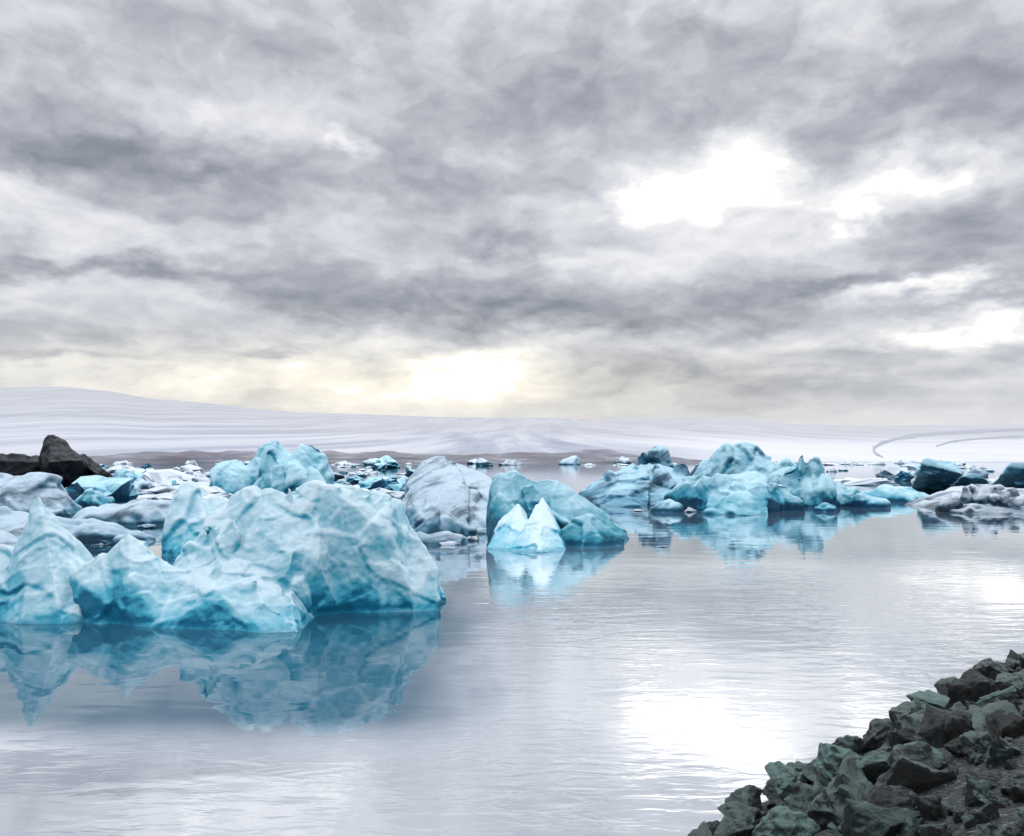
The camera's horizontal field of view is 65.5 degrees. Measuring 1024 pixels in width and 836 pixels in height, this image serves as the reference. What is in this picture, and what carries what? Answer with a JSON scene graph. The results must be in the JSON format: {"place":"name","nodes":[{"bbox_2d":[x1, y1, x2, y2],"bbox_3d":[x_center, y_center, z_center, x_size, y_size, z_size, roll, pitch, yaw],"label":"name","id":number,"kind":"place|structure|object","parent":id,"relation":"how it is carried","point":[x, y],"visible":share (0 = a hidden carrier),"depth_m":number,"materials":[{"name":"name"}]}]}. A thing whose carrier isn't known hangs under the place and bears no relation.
{"place":"outdoors","nodes":[
{"label":"outdoors","id":0,"kind":"place"},
{"bbox_2d":[88,449,701,462],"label":"shore","id":1,"kind":"structure","parent":0,"point":[589,456],"depth_m":546.04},
{"bbox_2d":[0,462,1023,835],"bbox_3d":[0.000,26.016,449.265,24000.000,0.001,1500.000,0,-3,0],"label":"water","id":2,"kind":"structure","parent":0,"point":[698,670],"depth_m":14.14,"materials":[{"name":"liquid"}]},
{"bbox_2d":[0,472,82,517],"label":"iceberg","id":3,"kind":"object","parent":2,"relation":"on","point":[20,493],"visible":0.54,"depth_m":51.96,"materials":[{"name":"ice"}]},
{"bbox_2d":[0,498,93,623],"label":"iceberg","id":4,"kind":"object","parent":2,"relation":"on","point":[44,557],"visible":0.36,"depth_m":19.91,"materials":[{"name":"ice"}]},
{"bbox_2d":[0,435,112,487],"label":"dark rock outcrop","id":5,"kind":"object","parent":2,"relation":"on","point":[64,460],"visible":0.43,"depth_m":88.55,"materials":[{"name":"stone"}]},
{"bbox_2d":[0,506,155,546],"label":"iceberg","id":6,"kind":"object","parent":2,"relation":"on","point":[89,531],"visible":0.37,"depth_m":36.37,"materials":[{"name":"ice"}]},
{"bbox_2d":[74,488,114,507],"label":"iceberg","id":7,"kind":"object","parent":2,"relation":"on","point":[89,497],"visible":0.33,"depth_m":56.39,"materials":[{"name":"blue"}]},
{"bbox_2d":[64,475,138,503],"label":"ice floe","id":8,"kind":"object","parent":2,"relation":"on","point":[119,490],"visible":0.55,"depth_m":65.21,"materials":[{"name":"blue"}]},
{"bbox_2d":[72,499,170,525],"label":"iceberg","id":9,"kind":"object","parent":2,"relation":"on","point":[135,512],"visible":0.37,"depth_m":46.63,"materials":[{"name":"ice"}]},
{"bbox_2d":[107,469,144,481],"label":"ice floe","id":10,"kind":"object","parent":2,"relation":"on","point":[121,473],"visible":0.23,"depth_m":95.82,"materials":[{"name":"white"}]},
{"bbox_2d":[133,480,150,490],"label":"ice floe","id":11,"kind":"object","parent":2,"relation":"on","point":[140,484],"visible":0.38,"depth_m":94.91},
{"bbox_2d":[136,524,156,528],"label":"ice floe","id":12,"kind":"object","parent":2,"relation":"on","point":[145,526],"visible":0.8,"depth_m":44.69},
{"bbox_2d":[137,492,169,498],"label":"ice floe","id":13,"kind":"object","parent":2,"relation":"on","point":[150,496],"visible":0.17,"depth_m":76.12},
{"bbox_2d":[136,485,179,492],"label":"ice floe","id":14,"kind":"object","parent":2,"relation":"on","point":[161,489],"visible":0.28,"depth_m":88.44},
{"bbox_2d":[148,481,171,488],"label":"ice floe","id":15,"kind":"object","parent":2,"relation":"on","point":[163,485],"visible":0.34,"depth_m":94.36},
{"bbox_2d":[142,469,198,483],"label":"ice floe","id":16,"kind":"object","parent":2,"relation":"on","point":[154,476],"visible":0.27,"depth_m":109.17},
{"bbox_2d":[157,478,186,484],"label":"ice floe","id":17,"kind":"object","parent":2,"relation":"on","point":[179,481],"visible":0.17,"depth_m":99.19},
{"bbox_2d":[177,464,202,470],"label":"ice floe","id":18,"kind":"object","parent":2,"relation":"on","point":[187,467],"visible":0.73,"depth_m":224.27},
{"bbox_2d":[156,486,232,500],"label":"ice floe","id":19,"kind":"object","parent":2,"relation":"on","point":[208,492],"visible":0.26,"depth_m":67.01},
{"bbox_2d":[161,480,228,556],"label":"iceberg","id":20,"kind":"object","parent":2,"relation":"on","point":[190,510],"visible":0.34,"depth_m":32.93,"materials":[{"name":"ice"}]},
{"bbox_2d":[192,472,208,481],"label":"ice floe","id":21,"kind":"object","parent":2,"relation":"on","point":[201,477],"visible":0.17,"depth_m":116.32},
{"bbox_2d":[194,478,210,486],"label":"ice floe","id":22,"kind":"object","parent":2,"relation":"on","point":[205,483],"visible":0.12,"depth_m":102.46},
{"bbox_2d":[69,480,445,632],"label":"iceberg","id":23,"kind":"object","parent":2,"relation":"on","point":[254,558],"visible":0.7,"depth_m":20.23,"materials":[{"name":"ice"}]},
{"bbox_2d":[209,439,333,493],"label":"iceberg","id":24,"kind":"object","parent":2,"relation":"on","point":[275,464],"visible":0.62,"depth_m":75.28,"materials":[{"name":"ice"}]},
{"bbox_2d":[343,475,364,482],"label":"ice floe","id":25,"kind":"object","parent":2,"relation":"on","point":[355,479],"visible":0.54,"depth_m":120.84,"materials":[{"name":"blue"}]},
{"bbox_2d":[358,477,399,489],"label":"ice floe","id":26,"kind":"object","parent":2,"relation":"on","point":[373,483],"visible":0.53,"depth_m":85.63,"materials":[{"name":"blue"}]},
{"bbox_2d":[371,463,387,469],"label":"ice floe","id":27,"kind":"object","parent":2,"relation":"on","point":[377,466],"visible":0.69,"depth_m":248.51,"materials":[{"name":"blue"}]},
{"bbox_2d":[369,488,403,495],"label":"ice floe","id":28,"kind":"object","parent":2,"relation":"on","point":[386,491],"visible":0.16,"depth_m":81.67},
{"bbox_2d":[376,455,399,467],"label":"ice floe","id":29,"kind":"object","parent":2,"relation":"on","point":[390,462],"visible":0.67,"depth_m":289.84,"materials":[{"name":"blue"}]},
{"bbox_2d":[387,477,406,491],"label":"ice floe","id":30,"kind":"object","parent":2,"relation":"on","point":[400,486],"visible":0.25,"depth_m":85.82,"materials":[{"name":"blue"}]},
{"bbox_2d":[403,456,491,545],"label":"iceberg","id":31,"kind":"object","parent":2,"relation":"on","point":[444,500],"visible":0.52,"depth_m":44.13,"materials":[{"name":"ice"}]},
{"bbox_2d":[439,540,459,545],"bbox_3d":[-2.821,5.747,36.255,0.859,0.334,1.302,-1,-3,18],"label":"ice floe","id":32,"kind":"object","parent":2,"relation":"on","point":[450,543],"visible":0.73,"depth_m":36.11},
{"bbox_2d":[476,458,492,465],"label":"ice floe","id":33,"kind":"object","parent":2,"relation":"on","point":[481,462],"visible":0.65,"depth_m":362.42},
{"bbox_2d":[498,460,523,464],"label":"ice floe","id":34,"kind":"object","parent":2,"relation":"on","point":[513,462],"visible":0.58,"depth_m":388.88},
{"bbox_2d":[486,498,565,552],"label":"iceberg","id":35,"kind":"object","parent":2,"relation":"on","point":[537,531],"visible":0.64,"depth_m":35.21,"materials":[{"name":"ice"}]},
{"bbox_2d":[486,470,628,546],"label":"iceberg","id":36,"kind":"object","parent":2,"relation":"on","point":[582,521],"visible":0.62,"depth_m":38.20,"materials":[{"name":"ice"}]},
{"bbox_2d":[557,456,580,464],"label":"ice floe","id":37,"kind":"object","parent":2,"relation":"on","point":[573,460],"visible":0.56,"depth_m":411.69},
{"bbox_2d":[614,456,631,463],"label":"ice floe","id":38,"kind":"object","parent":2,"relation":"on","point":[622,460],"visible":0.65,"depth_m":432.78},
{"bbox_2d":[578,445,698,506],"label":"iceberg","id":39,"kind":"object","parent":2,"relation":"on","point":[654,476],"visible":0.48,"depth_m":70.50,"materials":[{"name":"ice"}]},
{"bbox_2d":[650,441,890,515],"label":"iceberg","id":40,"kind":"object","parent":2,"relation":"on","point":[742,478],"visible":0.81,"depth_m":62.37,"materials":[{"name":"blue"}]},
{"bbox_2d":[834,477,860,482],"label":"ice floe","id":41,"kind":"object","parent":2,"relation":"on","point":[847,479],"visible":0.23,"depth_m":125.82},
{"bbox_2d":[843,478,900,485],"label":"ice floe","id":42,"kind":"object","parent":2,"relation":"on","point":[872,482],"visible":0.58,"depth_m":111.60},
{"bbox_2d":[875,466,907,476],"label":"ice floe","id":43,"kind":"object","parent":2,"relation":"on","point":[892,471],"visible":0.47,"depth_m":157.15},
{"bbox_2d":[861,484,928,502],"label":"iceberg","id":44,"kind":"object","parent":2,"relation":"on","point":[891,493],"visible":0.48,"depth_m":71.59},
{"bbox_2d":[894,470,915,480],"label":"ice floe","id":45,"kind":"object","parent":2,"relation":"on","point":[902,476],"visible":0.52,"depth_m":131.86,"materials":[{"name":"blue"}]},
{"bbox_2d":[896,458,921,467],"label":"ice floe","id":46,"kind":"object","parent":2,"relation":"on","point":[912,463],"visible":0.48,"depth_m":281.32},
{"bbox_2d":[912,458,988,491],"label":"iceberg","id":47,"kind":"object","parent":2,"relation":"on","point":[936,475],"visible":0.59,"depth_m":83.10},
{"bbox_2d":[906,484,1023,515],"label":"iceberg","id":48,"kind":"object","parent":2,"relation":"on","point":[997,499],"visible":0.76,"depth_m":58.95,"materials":[{"name":"grey"}]},
{"bbox_2d":[959,465,986,468],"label":"ice floe","id":49,"kind":"object","parent":2,"relation":"on","point":[970,467],"visible":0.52,"depth_m":273.56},
{"bbox_2d":[967,467,988,478],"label":"ice floe","id":50,"kind":"object","parent":2,"relation":"on","point":[982,473],"visible":0.47,"depth_m":143.19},
{"bbox_2d":[990,462,1023,488],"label":"iceberg","id":51,"kind":"object","parent":2,"relation":"on","point":[1011,475],"visible":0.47,"depth_m":86.05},
{"bbox_2d":[0,387,1023,461],"bbox_3d":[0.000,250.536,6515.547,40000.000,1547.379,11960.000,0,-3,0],"label":"glacier terrain","id":52,"kind":"structure","parent":0,"point":[88,422],"depth_m":3085.70,"materials":[{"name":"snow"}]},
{"bbox_2d":[873,428,1023,456],"bbox_3d":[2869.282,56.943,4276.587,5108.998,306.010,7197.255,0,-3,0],"label":"moraine","id":53,"kind":"structure","parent":52,"relation":"on","point":[909,436],"depth_m":5272.06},
{"bbox_2d":[936,435,1023,446],"bbox_3d":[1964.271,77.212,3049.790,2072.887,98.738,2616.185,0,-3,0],"label":"moraine","id":54,"kind":"structure","parent":52,"relation":"on","point":[1013,436],"depth_m":3432.24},
{"bbox_2d":[0,0,1023,424],"label":"sky","id":55,"kind":"structure","parent":0,"point":[801,212],"materials":[{"name":"grey"}]},
{"bbox_2d":[760,699,1023,835],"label":"bank","id":56,"kind":"structure","parent":0,"point":[950,791],"depth_m":7.10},
{"bbox_2d":[688,821,711,835],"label":"boulder","id":57,"kind":"object","parent":56,"relation":"on","point":[702,829],"visible":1,"depth_m":7.89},
{"bbox_2d":[700,820,719,835],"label":"boulder","id":58,"kind":"object","parent":56,"relation":"on","point":[712,825],"visible":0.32,"depth_m":8.30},
{"bbox_2d":[713,809,755,835],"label":"boulder","id":59,"kind":"object","parent":56,"relation":"on","point":[735,823],"visible":0.88,"depth_m":7.82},
{"bbox_2d":[717,801,766,825],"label":"boulder","id":60,"kind":"object","parent":56,"relation":"on","point":[755,815],"visible":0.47,"depth_m":8.35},
{"bbox_2d":[724,784,761,808],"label":"boulder","id":61,"kind":"object","parent":56,"relation":"on","point":[748,795],"visible":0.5,"depth_m":8.86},
{"bbox_2d":[762,779,780,800],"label":"boulder","id":62,"kind":"object","parent":56,"relation":"on","point":[769,792],"visible":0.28,"depth_m":9.21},
{"bbox_2d":[764,761,806,800],"bbox_3d":[2.944,4.056,8.337,0.472,0.814,0.608,0,-3,2],"label":"boulder","id":63,"kind":"object","parent":56,"relation":"on","point":[783,778],"visible":0.51,"depth_m":8.26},
{"bbox_2d":[752,805,820,835],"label":"boulder","id":64,"kind":"object","parent":56,"relation":"on","point":[779,820],"visible":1,"depth_m":6.89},
{"bbox_2d":[786,761,810,783],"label":"boulder","id":65,"kind":"object","parent":56,"relation":"on","point":[798,766],"visible":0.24,"depth_m":9.83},
{"bbox_2d":[782,782,825,814],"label":"boulder","id":66,"kind":"object","parent":56,"relation":"on","point":[801,797],"visible":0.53,"depth_m":7.86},
{"bbox_2d":[801,757,817,783],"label":"boulder","id":67,"kind":"object","parent":56,"relation":"on","point":[808,772],"visible":0.24,"depth_m":9.54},
{"bbox_2d":[827,822,836,832],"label":"boulder","id":68,"kind":"object","parent":56,"relation":"on","point":[831,826],"visible":0.74,"depth_m":6.99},
{"bbox_2d":[813,743,859,786],"bbox_3d":[3.714,4.056,8.854,0.763,0.765,0.524,-1,-3,20],"label":"boulder","id":69,"kind":"object","parent":56,"relation":"on","point":[827,764],"visible":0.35,"depth_m":8.85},
{"bbox_2d":[807,755,873,830],"bbox_3d":[3.197,3.669,7.346,0.737,0.791,0.873,-12,29,-27],"label":"boulder","id":70,"kind":"object","parent":56,"relation":"on","point":[825,808],"visible":0.56,"depth_m":7.34,"materials":[{"name":"stone"}]},
{"bbox_2d":[832,735,864,752],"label":"boulder","id":71,"kind":"object","parent":56,"relation":"on","point":[854,743],"visible":0.49,"depth_m":10.71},
{"bbox_2d":[852,826,870,835],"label":"boulder","id":72,"kind":"object","parent":56,"relation":"on","point":[861,831],"visible":1,"depth_m":5.97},
{"bbox_2d":[833,750,891,785],"bbox_3d":[3.725,3.683,8.111,0.718,0.558,0.660,-9,-4,32],"label":"boulder","id":73,"kind":"object","parent":56,"relation":"on","point":[873,765],"visible":0.4,"depth_m":7.95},
{"bbox_2d":[862,718,893,751],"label":"boulder","id":74,"kind":"object","parent":56,"relation":"on","point":[876,734],"visible":0.63,"depth_m":10.80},
{"bbox_2d":[840,798,919,835],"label":"boulder","id":75,"kind":"object","parent":56,"relation":"on","point":[876,820],"visible":0.83,"depth_m":6.13,"materials":[{"name":"stone"}]},
{"bbox_2d":[875,743,892,751],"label":"boulder","id":76,"kind":"object","parent":56,"relation":"on","point":[886,747],"visible":0.35,"depth_m":9.54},
{"bbox_2d":[859,785,917,810],"bbox_3d":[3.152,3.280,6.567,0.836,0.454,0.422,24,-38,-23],"label":"boulder","id":77,"kind":"object","parent":56,"relation":"on","point":[885,796],"visible":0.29,"depth_m":6.54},
{"bbox_2d":[889,699,921,727],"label":"boulder","id":78,"kind":"object","parent":56,"relation":"on","point":[908,707],"visible":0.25,"depth_m":11.54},
{"bbox_2d":[893,713,923,737],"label":"boulder","id":79,"kind":"object","parent":56,"relation":"on","point":[914,721],"visible":0.2,"depth_m":10.11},
{"bbox_2d":[888,727,931,747],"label":"boulder","id":80,"kind":"object","parent":56,"relation":"on","point":[904,735],"visible":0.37,"depth_m":9.69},
{"bbox_2d":[900,818,924,835],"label":"boulder","id":81,"kind":"object","parent":56,"relation":"on","point":[909,827],"visible":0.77,"depth_m":5.85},
{"bbox_2d":[874,755,956,792],"bbox_3d":[3.750,3.459,7.429,0.722,0.495,0.493,25,-23,-18],"label":"boulder","id":82,"kind":"object","parent":56,"relation":"on","point":[916,777],"visible":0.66,"depth_m":7.36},
{"bbox_2d":[891,741,947,769],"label":"boulder","id":83,"kind":"object","parent":56,"relation":"on","point":[921,751],"visible":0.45,"depth_m":8.11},
{"bbox_2d":[904,740,943,755],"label":"boulder","id":84,"kind":"object","parent":56,"relation":"on","point":[937,751],"visible":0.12,"depth_m":8.51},
{"bbox_2d":[906,690,949,709],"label":"boulder","id":85,"kind":"object","parent":56,"relation":"on","point":[932,698],"visible":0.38,"depth_m":12.06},
{"bbox_2d":[914,795,948,821],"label":"boulder","id":86,"kind":"object","parent":56,"relation":"on","point":[931,808],"visible":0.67,"depth_m":6.05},
{"bbox_2d":[917,822,951,835],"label":"boulder","id":87,"kind":"object","parent":56,"relation":"on","point":[942,829],"visible":1,"depth_m":5.65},
{"bbox_2d":[917,705,973,748],"bbox_3d":[5.083,3.647,9.178,0.735,0.612,0.642,2,-4,-39],"label":"boulder","id":88,"kind":"object","parent":56,"relation":"on","point":[940,728],"visible":0.51,"depth_m":9.04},
{"bbox_2d":[933,676,957,693],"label":"boulder","id":89,"kind":"object","parent":56,"relation":"on","point":[944,680],"visible":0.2,"depth_m":13.36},
{"bbox_2d":[937,680,956,697],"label":"boulder","id":90,"kind":"object","parent":56,"relation":"on","point":[943,688],"visible":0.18,"depth_m":12.45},
{"bbox_2d":[941,800,958,815],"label":"boulder","id":91,"kind":"object","parent":56,"relation":"on","point":[950,808],"visible":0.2,"depth_m":6.29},
{"bbox_2d":[944,738,964,756],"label":"boulder","id":92,"kind":"object","parent":56,"relation":"on","point":[954,747],"visible":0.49,"depth_m":8.13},
{"bbox_2d":[948,701,965,710],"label":"boulder","id":93,"kind":"object","parent":56,"relation":"on","point":[959,706],"visible":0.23,"depth_m":10.81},
{"bbox_2d":[952,811,964,822],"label":"boulder","id":94,"kind":"object","parent":56,"relation":"on","point":[956,817],"visible":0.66,"depth_m":5.86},
{"bbox_2d":[945,669,997,709],"bbox_3d":[6.747,4.081,11.469,0.744,0.823,0.724,2,-3,-32],"label":"boulder","id":95,"kind":"object","parent":56,"relation":"on","point":[972,685],"visible":0.55,"depth_m":11.37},
{"bbox_2d":[958,730,992,763],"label":"boulder","id":96,"kind":"object","parent":56,"relation":"on","point":[974,743],"visible":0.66,"depth_m":7.84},
{"bbox_2d":[974,754,983,765],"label":"boulder","id":97,"kind":"object","parent":56,"relation":"on","point":[979,759],"visible":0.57,"depth_m":7.67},
{"bbox_2d":[964,774,994,806],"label":"boulder","id":98,"kind":"object","parent":56,"relation":"on","point":[979,793],"visible":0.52,"depth_m":6.26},
{"bbox_2d":[961,800,999,828],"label":"boulder","id":99,"kind":"object","parent":56,"relation":"on","point":[988,811],"visible":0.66,"depth_m":5.71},
{"bbox_2d":[961,769,999,794],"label":"boulder","id":100,"kind":"object","parent":56,"relation":"on","point":[994,783],"visible":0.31,"depth_m":6.72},
{"bbox_2d":[967,658,1008,677],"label":"boulder","id":101,"kind":"object","parent":56,"relation":"on","point":[985,667],"visible":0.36,"depth_m":13.09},
{"bbox_2d":[969,700,1021,733],"bbox_3d":[5.279,3.370,8.594,0.572,0.608,0.601,-1,-3,25],"label":"boulder","id":102,"kind":"object","parent":56,"relation":"on","point":[978,715],"visible":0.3,"depth_m":8.62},
{"bbox_2d":[976,686,1018,706],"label":"boulder","id":103,"kind":"object","parent":56,"relation":"on","point":[1009,694],"visible":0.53,"depth_m":10.33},
{"bbox_2d":[983,740,1013,768],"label":"boulder","id":104,"kind":"object","parent":56,"relation":"on","point":[996,754],"visible":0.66,"depth_m":7.32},
{"bbox_2d":[976,824,1020,835],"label":"boulder","id":105,"kind":"object","parent":56,"relation":"on","point":[988,830],"visible":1,"depth_m":5.33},
{"bbox_2d":[989,797,1008,808],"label":"boulder","id":106,"kind":"object","parent":56,"relation":"on","point":[1002,802],"visible":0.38,"depth_m":6.04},
{"bbox_2d":[985,712,1023,740],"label":"boulder","id":107,"kind":"object","parent":56,"relation":"on","point":[1002,725],"visible":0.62,"depth_m":8.13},
{"bbox_2d":[995,736,1020,755],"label":"boulder","id":108,"kind":"object","parent":56,"relation":"on","point":[1013,746],"visible":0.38,"depth_m":7.51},
{"bbox_2d":[994,671,1023,698],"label":"boulder","id":109,"kind":"object","parent":56,"relation":"on","point":[1004,680],"visible":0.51,"depth_m":10.63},
{"bbox_2d":[1004,759,1016,769],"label":"boulder","id":110,"kind":"object","parent":56,"relation":"on","point":[1010,764],"visible":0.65,"depth_m":7.10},
{"bbox_2d":[1000,770,1023,794],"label":"boulder","id":111,"kind":"object","parent":56,"relation":"on","point":[1008,779],"visible":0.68,"depth_m":6.32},
{"bbox_2d":[1005,658,1019,669],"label":"boulder","id":112,"kind":"object","parent":56,"relation":"on","point":[1015,663],"visible":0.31,"depth_m":14.63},
{"bbox_2d":[1007,650,1018,660],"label":"boulder","id":113,"kind":"object","parent":56,"relation":"on","point":[1012,654],"visible":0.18,"depth_m":15.05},
{"bbox_2d":[1006,778,1023,802],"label":"boulder","id":114,"kind":"object","parent":56,"relation":"on","point":[1015,790],"visible":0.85,"depth_m":6.00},
{"bbox_2d":[1015,807,1023,830],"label":"boulder","id":115,"kind":"object","parent":56,"relation":"on","point":[1019,822],"visible":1,"depth_m":5.33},
{"bbox_2d":[1018,653,1023,669],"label":"boulder","id":116,"kind":"object","parent":56,"relation":"on","point":[1021,657],"visible":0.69,"depth_m":13.58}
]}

